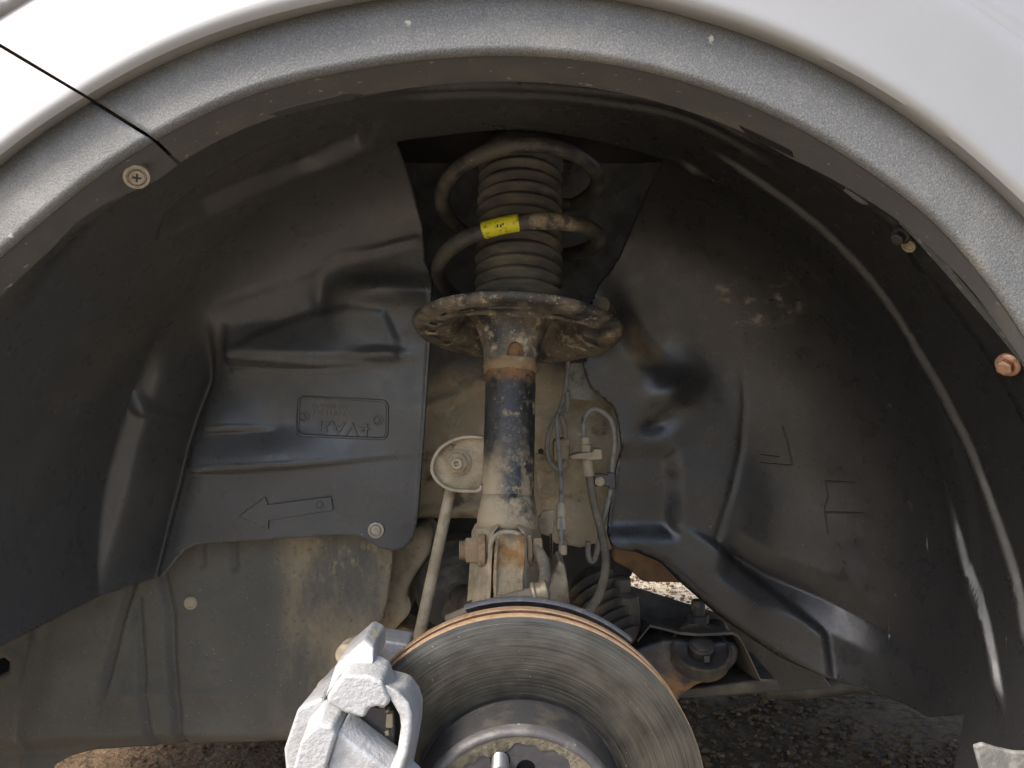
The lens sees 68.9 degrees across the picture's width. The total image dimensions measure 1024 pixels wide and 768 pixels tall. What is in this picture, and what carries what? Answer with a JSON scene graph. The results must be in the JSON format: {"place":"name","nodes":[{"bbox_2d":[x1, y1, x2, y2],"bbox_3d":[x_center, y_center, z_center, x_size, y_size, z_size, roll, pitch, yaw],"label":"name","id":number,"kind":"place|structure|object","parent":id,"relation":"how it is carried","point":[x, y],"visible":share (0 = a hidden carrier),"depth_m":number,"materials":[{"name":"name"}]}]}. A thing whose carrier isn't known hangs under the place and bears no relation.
{"place":"outdoors","nodes":[
{"label":"outdoors","id":0,"kind":"place"},
{"bbox_2d":[0,44,145,132],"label":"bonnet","id":1,"kind":"object","parent":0,"point":[120,118],"depth_m":0.82,"materials":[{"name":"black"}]},
{"bbox_2d":[141,133,166,151],"bbox_3d":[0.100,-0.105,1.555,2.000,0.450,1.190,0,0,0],"label":"panel gap","id":2,"kind":"object","parent":1,"relation":"attached to","point":[161,146],"depth_m":0.96,"materials":[{"name":"black metal"}]},
{"bbox_2d":[381,518,436,634],"bbox_3d":[-0.132,0.256,0.909,0.081,0.183,0.102,0,0,0],"label":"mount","id":3,"kind":"object","parent":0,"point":[411,557],"visible":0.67,"depth_m":0.86,"materials":[{"name":"metal"}]},
{"bbox_2d":[54,573,963,767],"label":"ground","id":4,"kind":"structure","parent":0,"point":[898,714],"depth_m":1.51,"materials":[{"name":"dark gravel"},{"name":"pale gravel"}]},
{"bbox_2d":[0,82,1023,767],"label":"wheel arch liner","id":5,"kind":"object","parent":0,"point":[804,388],"visible":0.95,"depth_m":0.74,"materials":[{"name":"black plastic"}]},
{"bbox_2d":[0,535,393,767],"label":"splash shield","id":6,"kind":"object","parent":5,"relation":"attached to","point":[229,642],"visible":0.88,"depth_m":0.81,"materials":[{"name":"plastic"}]},
{"bbox_2d":[0,657,9,674],"bbox_3d":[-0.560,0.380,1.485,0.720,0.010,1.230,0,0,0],"label":"hole","id":7,"kind":"object","parent":6,"relation":"in","point":[4,664],"depth_m":0.99,"materials":[{"name":"black metal"}]},
{"bbox_2d":[368,521,384,538],"bbox_3d":[-0.140,0.150,0.768,0.018,0.018,0.005,0,0,0],"label":"liner bolt","id":8,"kind":"object","parent":5,"relation":"attached to","point":[376,529],"visible":1,"depth_m":0.77,"materials":[{"name":"metal"}]},
{"bbox_2d":[0,0,1023,217],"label":"front fender","id":9,"kind":"object","parent":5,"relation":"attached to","point":[948,74],"visible":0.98,"depth_m":0.41,"materials":[{"name":"white paint"}]},
{"bbox_2d":[0,48,111,165],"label":"front bumper","id":10,"kind":"object","parent":9,"relation":"attached to","point":[35,103],"visible":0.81,"depth_m":0.42,"materials":[{"name":"white paint"}]},
{"bbox_2d":[0,0,24,15],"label":"headlamp","id":11,"kind":"object","parent":10,"relation":"attached to","point":[6,6],"visible":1,"depth_m":0.43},
{"bbox_2d":[0,101,177,296],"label":"bumper flare","id":12,"kind":"object","parent":10,"relation":"attached to","point":[60,180],"visible":0.99,"depth_m":0.43,"materials":[{"name":"grey plastic"}]},
{"bbox_2d":[121,164,150,188],"bbox_3d":[-0.224,-0.124,0.445,0.016,0.015,0.012,0,0,-33],"label":"cross-head screw","id":13,"kind":"object","parent":12,"relation":"attached to","point":[137,176],"visible":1,"depth_m":0.44,"materials":[{"name":"metal"}]},
{"bbox_2d":[405,162,660,549],"bbox_3d":[0.022,-0.075,0.861,0.375,0.534,0.062,0,0,0],"label":"body apron","id":14,"kind":"object","parent":9,"relation":"attached to","point":[455,407],"visible":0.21,"depth_m":0.88,"materials":[{"name":"metal"}]},
{"bbox_2d":[412,130,623,601],"bbox_3d":[0.006,-0.021,0.734,0.207,0.470,0.214,0,0,0],"label":"suspension strut","id":15,"kind":"object","parent":14,"relation":"attached to","point":[514,318],"visible":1,"depth_m":0.70,"materials":[{"name":"black paint"}]},
{"bbox_2d":[413,489,455,638],"bbox_3d":[-0.073,0.175,0.689,0.011,0.166,0.067,0,0,35],"label":"stabiliser link","id":16,"kind":"object","parent":15,"relation":"attached to","point":[427,598],"visible":0.81,"depth_m":0.69,"materials":[{"name":"metal"}]},
{"bbox_2d":[451,584,471,609],"bbox_3d":[-0.042,0.218,0.740,0.028,0.058,0.167,0,0,-9],"label":"drive shaft","id":17,"kind":"object","parent":15,"relation":"attached to","point":[459,593],"visible":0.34,"depth_m":0.74,"materials":[{"name":"black rubber"}]},
{"bbox_2d":[414,531,470,625],"bbox_3d":[-0.059,0.237,0.857,0.117,0.118,0.118,0,0,0],"label":"axle boot","id":18,"kind":"object","parent":17,"relation":"attached to","point":[454,571],"visible":0.29,"depth_m":0.83,"materials":[{"name":"black rubber"}]},
{"bbox_2d":[493,530,569,603],"bbox_3d":[0.010,0.200,0.693,0.099,0.141,0.134,0,0,0],"label":"steering knuckle","id":19,"kind":"object","parent":15,"relation":"attached to","point":[509,565],"visible":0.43,"depth_m":0.63,"materials":[{"name":"grey metal"}]},
{"bbox_2d":[445,545,550,620],"bbox_3d":[-0.011,0.170,0.624,0.088,0.060,0.058,0,0,0],"label":"caliper hose","id":20,"kind":"object","parent":19,"relation":"attached to","point":[540,588],"visible":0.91,"depth_m":0.61,"materials":[{"name":"metal"}]},
{"bbox_2d":[389,606,702,767],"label":"brake disc","id":21,"kind":"object","parent":19,"relation":"attached to","point":[539,687],"visible":0.86,"depth_m":0.55,"materials":[{"name":"grey metal"}]},
{"bbox_2d":[285,622,422,767],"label":"brake caliper","id":22,"kind":"object","parent":21,"relation":"attached to","point":[360,704],"visible":0.96,"depth_m":0.50,"materials":[{"name":"silver metal"}]},
{"bbox_2d":[491,752,533,767],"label":"stud","id":23,"kind":"object","parent":21,"relation":"attached to","point":[500,759],"visible":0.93,"depth_m":0.51,"materials":[{"name":"silver metal"}]},
{"bbox_2d":[463,596,632,641],"bbox_3d":[0.029,0.217,0.597,0.134,0.095,0.014,0,0,0],"label":"brake dust shield","id":24,"kind":"object","parent":21,"relation":"attached to","point":[537,602],"visible":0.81,"depth_m":0.60,"materials":[{"name":"grey metal"}]},
{"bbox_2d":[538,361,570,559],"bbox_3d":[0.041,0.075,0.748,0.033,0.209,0.157,0,0,6],"label":"sensor wire","id":25,"kind":"object","parent":19,"relation":"attached to","point":[560,453],"visible":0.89,"depth_m":0.76,"materials":[{"name":"rubber"},{"name":"pale steel"}]},
{"bbox_2d":[409,518,632,630],"bbox_3d":[-0.043,0.296,1.050,0.485,0.278,0.100,0,0,0],"label":"crossmember","id":26,"kind":"object","parent":14,"relation":"attached to","point":[575,560],"visible":0.02,"depth_m":1.00,"materials":[{"name":"black metal"}]},
{"bbox_2d":[581,406,617,563],"bbox_3d":[0.096,0.112,0.813,0.038,0.177,0.038,0,0,16],"label":"brake pipe","id":27,"kind":"object","parent":14,"relation":"attached to","point":[608,479],"visible":0.97,"depth_m":0.81,"materials":[{"name":"black rubber"}]},
{"bbox_2d":[569,436,609,612],"bbox_3d":[0.075,0.138,0.731,0.042,0.164,0.170,0,0,5],"label":"brake hose","id":28,"kind":"object","parent":27,"relation":"attached to","point":[587,453],"visible":0.8,"depth_m":0.78,"materials":[{"name":"rubber"}]},
{"bbox_2d":[631,586,830,697],"bbox_3d":[0.266,0.319,0.869,0.263,0.146,0.137,0,0,0],"label":"subframe","id":29,"kind":"object","parent":14,"relation":"attached to","point":[756,668],"visible":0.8,"depth_m":0.88,"materials":[{"name":"black metal"}]},
{"bbox_2d":[612,548,678,581],"bbox_3d":[0.185,0.219,0.940,0.118,0.066,0.020,0,0,0],"label":"floor rail","id":30,"kind":"object","parent":29,"relation":"on","point":[643,567],"visible":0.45,"depth_m":0.93,"materials":[{"name":"brown metal"}]},
{"bbox_2d":[631,617,738,699],"bbox_3d":[0.181,0.316,0.826,0.138,0.094,0.087,0,0,0],"label":"control arm","id":31,"kind":"object","parent":29,"relation":"attached to","point":[681,664],"visible":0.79,"depth_m":0.81},
{"bbox_2d":[761,677,871,698],"bbox_3d":[0.442,0.406,1.020,0.199,0.046,0.028,0,0,0],"label":"cross pipe","id":32,"kind":"object","parent":29,"relation":"attached to","point":[836,688],"visible":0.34,"depth_m":1.01,"materials":[{"name":"black metal"}]},
{"bbox_2d":[94,0,1023,362],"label":"wheel arch flare","id":33,"kind":"object","parent":9,"relation":"attached to","point":[960,218],"visible":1,"depth_m":0.42,"materials":[{"name":"grey plastic"}]},
{"bbox_2d":[840,188,1023,365],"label":"seal strip","id":34,"kind":"object","parent":33,"relation":"attached to","point":[963,288],"visible":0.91,"depth_m":0.46,"materials":[{"name":"rubber"}]},
{"bbox_2d":[891,225,911,245],"bbox_3d":[0.252,-0.096,0.485,0.013,0.013,0.013,0,0,0],"label":"liner screw","id":35,"kind":"object","parent":5,"relation":"attached to","point":[900,234],"visible":0.99,"depth_m":0.48,"materials":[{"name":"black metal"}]},
{"bbox_2d":[901,240,916,251],"bbox_3d":[0.258,-0.090,0.486,0.008,0.008,0.009,0,0,0],"label":"grommet","id":36,"kind":"object","parent":35,"relation":"attached to","point":[910,246],"visible":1,"depth_m":0.49,"materials":[{"name":"beige plastic"}]},
{"bbox_2d":[973,742,1023,767],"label":"mud flap","id":37,"kind":"object","parent":5,"relation":"attached to","point":[988,755],"visible":1,"depth_m":0.56,"materials":[{"name":"grey"}]},
{"bbox_2d":[994,353,1021,375],"bbox_3d":[0.320,-0.013,0.483,0.013,0.015,0.016,0,0,-30],"label":"copper screw","id":38,"kind":"object","parent":5,"relation":"attached to","point":[1006,364],"visible":1,"depth_m":0.48,"materials":[{"name":"brown metal"}]},
{"bbox_2d":[397,130,662,163],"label":"strut tower","id":39,"kind":"structure","parent":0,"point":[448,149],"depth_m":0.83,"materials":[{"name":"black metal"}]},
{"bbox_2d":[569,566,639,644],"bbox_3d":[0.103,0.247,0.826,0.084,0.085,0.060,0,0,43],"label":"steering boot","id":40,"kind":"object","parent":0,"point":[611,608],"visible":0.56,"depth_m":0.81,"materials":[{"name":"black rubber"}]},
{"bbox_2d":[612,575,640,633],"bbox_3d":[0.121,0.245,0.830,0.044,0.062,0.044,0,0,0],"label":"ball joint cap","id":41,"kind":"object","parent":40,"relation":"attached to","point":[630,599],"visible":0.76,"depth_m":0.82,"materials":[{"name":"black rubber"}]}
]}

